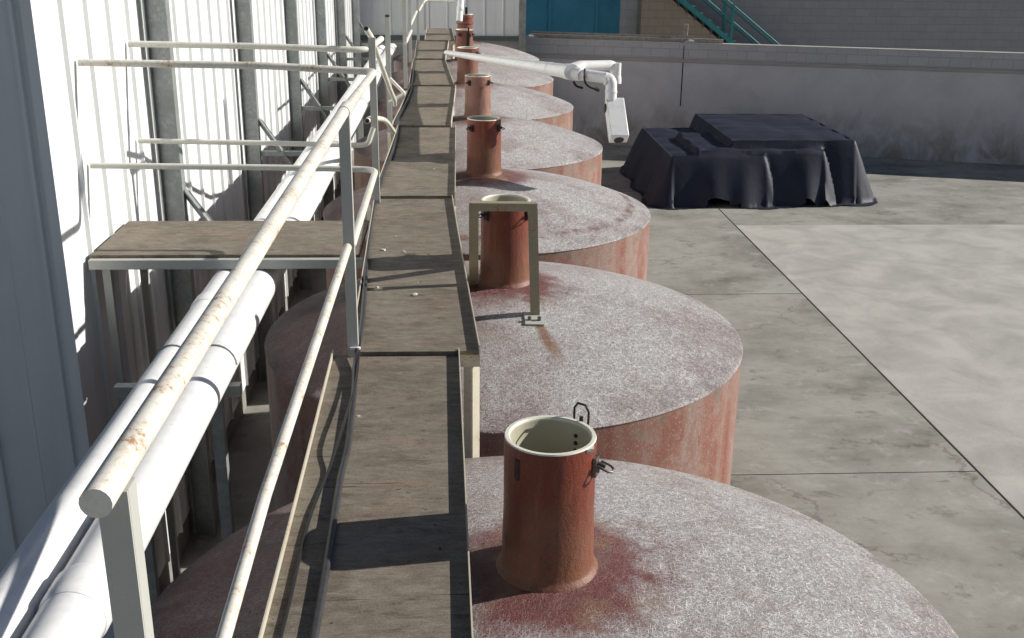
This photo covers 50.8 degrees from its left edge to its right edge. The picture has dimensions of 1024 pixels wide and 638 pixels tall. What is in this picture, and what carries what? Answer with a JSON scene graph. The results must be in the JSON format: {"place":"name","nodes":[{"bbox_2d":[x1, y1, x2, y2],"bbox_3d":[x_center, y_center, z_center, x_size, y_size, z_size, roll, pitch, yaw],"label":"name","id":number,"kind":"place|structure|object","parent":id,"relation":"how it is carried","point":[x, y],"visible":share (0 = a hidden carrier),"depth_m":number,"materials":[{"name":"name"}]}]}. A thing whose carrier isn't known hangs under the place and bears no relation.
{"place":"outdoors","nodes":[
{"label":"outdoors","id":0,"kind":"place"},
{"bbox_2d":[0,0,525,637],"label":"metal building","id":1,"kind":"structure","parent":0,"point":[66,210],"depth_m":7.61,"materials":[{"name":"metal"}]},
{"bbox_2d":[0,45,384,637],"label":"drain pipe","id":2,"kind":"object","parent":1,"relation":"attached to","point":[34,567],"visible":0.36,"depth_m":3.92,"materials":[{"name":"white plastic"}]},
{"bbox_2d":[444,50,628,142],"bbox_3d":[0.079,-3.069,12.838,0.619,0.670,7.354,-4,20,-12],"label":"security camera","id":3,"kind":"object","parent":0,"point":[614,108],"visible":1,"depth_m":9.78,"materials":[{"name":"white plastic"}]},
{"bbox_2d":[170,144,1023,637],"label":"ground","id":4,"kind":"structure","parent":0,"point":[830,418],"depth_m":11.87,"materials":[{"name":"concrete"}]},
{"bbox_2d":[113,344,241,604],"bbox_3d":[-1.744,1.550,6.009,0.640,3.017,0.060,0,20,-3],"label":"pipe trestle","id":5,"kind":"object","parent":4,"relation":"on","point":[218,422],"visible":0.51,"depth_m":5.74,"materials":[{"name":"metal"}]},
{"bbox_2d":[22,43,396,637],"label":"drain pipe","id":6,"kind":"object","parent":5,"relation":"on","point":[75,602],"visible":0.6,"depth_m":4.49,"materials":[{"name":"white plastic"}]},
{"bbox_2d":[88,221,368,580],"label":"side platform","id":7,"kind":"structure","parent":4,"relation":"on","point":[144,247],"depth_m":7.04,"materials":[{"name":"brown wood"}]},
{"bbox_2d":[258,348,473,637],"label":"walkway section","id":8,"kind":"object","parent":4,"relation":"on","point":[400,565],"visible":1,"depth_m":3.79,"materials":[{"name":"brown wood"}]},
{"bbox_2d":[77,59,377,637],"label":"handrail","id":9,"kind":"object","parent":8,"relation":"on","point":[108,499],"visible":1,"depth_m":2.77,"materials":[{"name":"grey metal"}]},
{"bbox_2d":[279,335,360,637],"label":"cable","id":10,"kind":"object","parent":8,"relation":"on","point":[307,527],"visible":1,"depth_m":3.81,"materials":[{"name":"black rubber"}]},
{"bbox_2d":[367,124,455,220],"bbox_3d":[-0.880,-0.057,10.399,0.711,3.132,3.300,0,20,-3],"label":"walkway section","id":11,"kind":"object","parent":4,"relation":"on","point":[420,154],"visible":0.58,"depth_m":9.48,"materials":[{"name":"brown wood"}]},
{"bbox_2d":[128,36,383,202],"bbox_3d":[-1.850,-1.466,8.089,1.782,1.290,0.447,0,20,-3],"label":"handrail","id":12,"kind":"object","parent":11,"relation":"attached to","point":[370,48],"visible":0.99,"depth_m":7.87,"materials":[{"name":"grey metal"}]},
{"bbox_2d":[363,26,396,106],"bbox_3d":[-1.105,-2.147,9.450,0.090,1.080,3.389,0,20,-3],"label":"loose rail","id":13,"kind":"object","parent":12,"relation":"attached to","point":[367,31],"visible":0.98,"depth_m":8.99,"materials":[{"name":"white metal"}]},
{"bbox_2d":[364,116,395,133],"bbox_3d":[-1.117,-1.675,9.434,0.067,0.642,3.016,0,20,-2],"label":"rail stub","id":14,"kind":"object","parent":11,"relation":"on","point":[367,120],"visible":0.85,"depth_m":9.15,"materials":[{"name":"white metal"}]},
{"bbox_2d":[385,15,405,131],"bbox_3d":[-1.200,-2.530,11.146,0.205,1.185,0.090,2,20,3],"label":"handrail","id":15,"kind":"object","parent":11,"relation":"attached to","point":[388,65],"visible":0.9,"depth_m":11.13,"materials":[{"name":"grey metal"}]},
{"bbox_2d":[357,195,479,457],"bbox_3d":[-0.626,1.051,7.284,0.727,3.132,3.310,0,20,-3],"label":"walkway section","id":16,"kind":"object","parent":4,"relation":"on","point":[435,316],"visible":0.65,"depth_m":6.12,"materials":[{"name":"brown wood"}]},
{"bbox_2d":[387,84,455,150],"bbox_3d":[-1.060,-1.161,13.504,0.683,3.132,3.314,0,20,-2],"label":"walkway section","id":17,"kind":"object","parent":4,"relation":"on","point":[429,106],"visible":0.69,"depth_m":12.69,"materials":[{"name":"brown wood"}]},
{"bbox_2d":[309,40,417,637],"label":"hose","id":18,"kind":"object","parent":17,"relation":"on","point":[321,596],"visible":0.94,"depth_m":4.13,"materials":[{"name":"black rubber"}]},
{"bbox_2d":[405,58,454,115],"bbox_3d":[-1.220,-2.265,16.609,0.670,3.132,3.300,0,20,-3],"label":"walkway section","id":19,"kind":"object","parent":4,"relation":"on","point":[432,73],"visible":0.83,"depth_m":15.76,"materials":[{"name":"brown wood"}]},
{"bbox_2d":[411,41,448,67],"bbox_3d":[-1.453,-3.369,19.711,0.620,3.132,3.300,0,20,-3],"label":"walkway section","id":20,"kind":"object","parent":4,"relation":"on","point":[431,50],"visible":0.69,"depth_m":19.13,"materials":[{"name":"brown wood"}]},
{"bbox_2d":[402,0,454,88],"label":"handrail","id":21,"kind":"object","parent":20,"relation":"attached to","point":[406,38],"visible":0.94,"depth_m":17.38,"materials":[{"name":"grey metal"}]},
{"bbox_2d":[425,28,454,58],"bbox_3d":[-1.523,-4.440,22.727,0.633,3.132,3.100,0,20,-3],"label":"walkway section","id":22,"kind":"object","parent":4,"relation":"on","point":[439,34],"visible":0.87,"depth_m":21.89,"materials":[{"name":"brown wood"}]},
{"bbox_2d":[394,7,538,71],"bbox_3d":[-0.960,-4.698,22.773,3.038,3.640,3.038,0,20,-3],"label":"fermentation tank","id":23,"kind":"object","parent":4,"relation":"on","point":[489,48],"visible":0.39,"depth_m":22.06,"materials":[{"name":"red metal"}]},
{"bbox_2d":[456,0,463,21],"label":"filler pipe","id":24,"kind":"object","parent":23,"relation":"on","point":[460,9],"visible":1,"depth_m":21.72,"materials":[{"name":"white plastic"}]},
{"bbox_2d":[385,27,553,96],"bbox_3d":[-0.781,-3.531,19.691,3.038,3.505,3.038,0,20,-3],"label":"fermentation tank","id":25,"kind":"object","parent":4,"relation":"on","point":[542,83],"visible":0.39,"depth_m":18.76,"materials":[{"name":"red metal"}]},
{"bbox_2d":[377,46,572,131],"bbox_3d":[-0.601,-2.405,16.595,3.038,3.459,3.038,0,20,-3],"label":"fermentation tank","id":26,"kind":"object","parent":4,"relation":"on","point":[508,100],"visible":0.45,"depth_m":15.67,"materials":[{"name":"red metal"}]},
{"bbox_2d":[353,74,602,189],"bbox_3d":[-0.421,-1.297,13.492,3.038,3.450,3.038,0,20,-3],"label":"fermentation tank","id":27,"kind":"object","parent":4,"relation":"on","point":[526,144],"visible":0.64,"depth_m":12.57,"materials":[{"name":"red metal"}]},
{"bbox_2d":[323,115,650,288],"bbox_3d":[-0.241,-0.199,10.386,3.038,3.462,3.038,0,20,-3],"label":"fermentation tank","id":28,"kind":"object","parent":4,"relation":"on","point":[583,223],"visible":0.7,"depth_m":9.53,"materials":[{"name":"red metal"}]},
{"bbox_2d":[264,194,742,509],"bbox_3d":[-0.061,0.896,7.279,3.038,3.481,3.038,0,20,-3],"label":"fermentation tank","id":29,"kind":"object","parent":4,"relation":"on","point":[646,372],"visible":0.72,"depth_m":6.27,"materials":[{"name":"red metal"}]},
{"bbox_2d":[469,201,543,325],"bbox_3d":[-0.125,-0.370,6.402,0.350,0.705,0.762,-17,26,-41],"label":"steel frame","id":30,"kind":"object","parent":29,"relation":"on","point":[533,316],"visible":0.98,"depth_m":6.30,"materials":[{"name":"beige paint"}]},
{"bbox_2d":[151,402,958,637],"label":"fermentation tank","id":31,"kind":"object","parent":4,"relation":"on","point":[571,534],"visible":0.77,"depth_m":3.82,"materials":[{"name":"red metal"}]},
{"bbox_2d":[683,24,687,35],"bbox_3d":[4.276,-5.862,27.119,0.120,3.010,0.100,5,20,11],"label":"stake","id":32,"kind":"object","parent":4,"relation":"on","point":[685,29],"visible":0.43,"depth_m":26.61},
{"bbox_2d":[619,114,877,208],"bbox_3d":[4.999,-3.554,23.269,5.067,1.228,4.896,0,20,-3],"label":"covered load","id":33,"kind":"object","parent":4,"relation":"on","point":[763,161],"visible":1,"depth_m":21.52},
{"bbox_2d":[525,38,1023,164],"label":"yard wall","id":34,"kind":"structure","parent":4,"relation":"on","point":[935,105],"depth_m":26.12,"materials":[{"name":"concrete"}]},
{"bbox_2d":[526,35,537,37],"bbox_3d":[0.494,-7.137,27.227,0.367,0.088,0.089,0,20,-3],"label":"mortar lump","id":35,"kind":"object","parent":34,"relation":"on","point":[530,36],"visible":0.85,"depth_m":27.20,"materials":[{"name":"grey concrete"}]},
{"bbox_2d":[530,31,722,42],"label":"timber beam","id":36,"kind":"structure","parent":34,"relation":"on","point":[629,37],"depth_m":26.82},
{"bbox_2d":[684,40,697,42],"bbox_3d":[4.404,-6.811,26.447,0.367,0.088,0.089,0,20,-3],"label":"mortar lump","id":37,"kind":"object","parent":34,"relation":"on","point":[690,41],"visible":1,"depth_m":26.42,"materials":[{"name":"grey concrete"}]},
{"bbox_2d":[685,200,1023,517],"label":"ground joint","id":38,"kind":"object","parent":4,"relation":"on","point":[893,385],"visible":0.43,"depth_m":11.60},
{"bbox_2d":[636,0,779,44],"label":"staircase","id":39,"kind":"structure","parent":0,"point":[663,17],"depth_m":30.75,"materials":[{"name":"teal metal"}]},
{"bbox_2d":[525,0,1023,51],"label":"block building","id":40,"kind":"structure","parent":0,"point":[982,25],"depth_m":32.47,"materials":[{"name":"grey concrete"}]},
{"bbox_2d":[525,0,619,46],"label":"blue door","id":41,"kind":"structure","parent":40,"relation":"in","point":[575,16],"depth_m":32.00,"materials":[{"name":"paint"}]},
{"bbox_2d":[736,224,1023,515],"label":"pavement","id":42,"kind":"structure","parent":0,"point":[927,321],"depth_m":15.48,"materials":[{"name":"concrete"}]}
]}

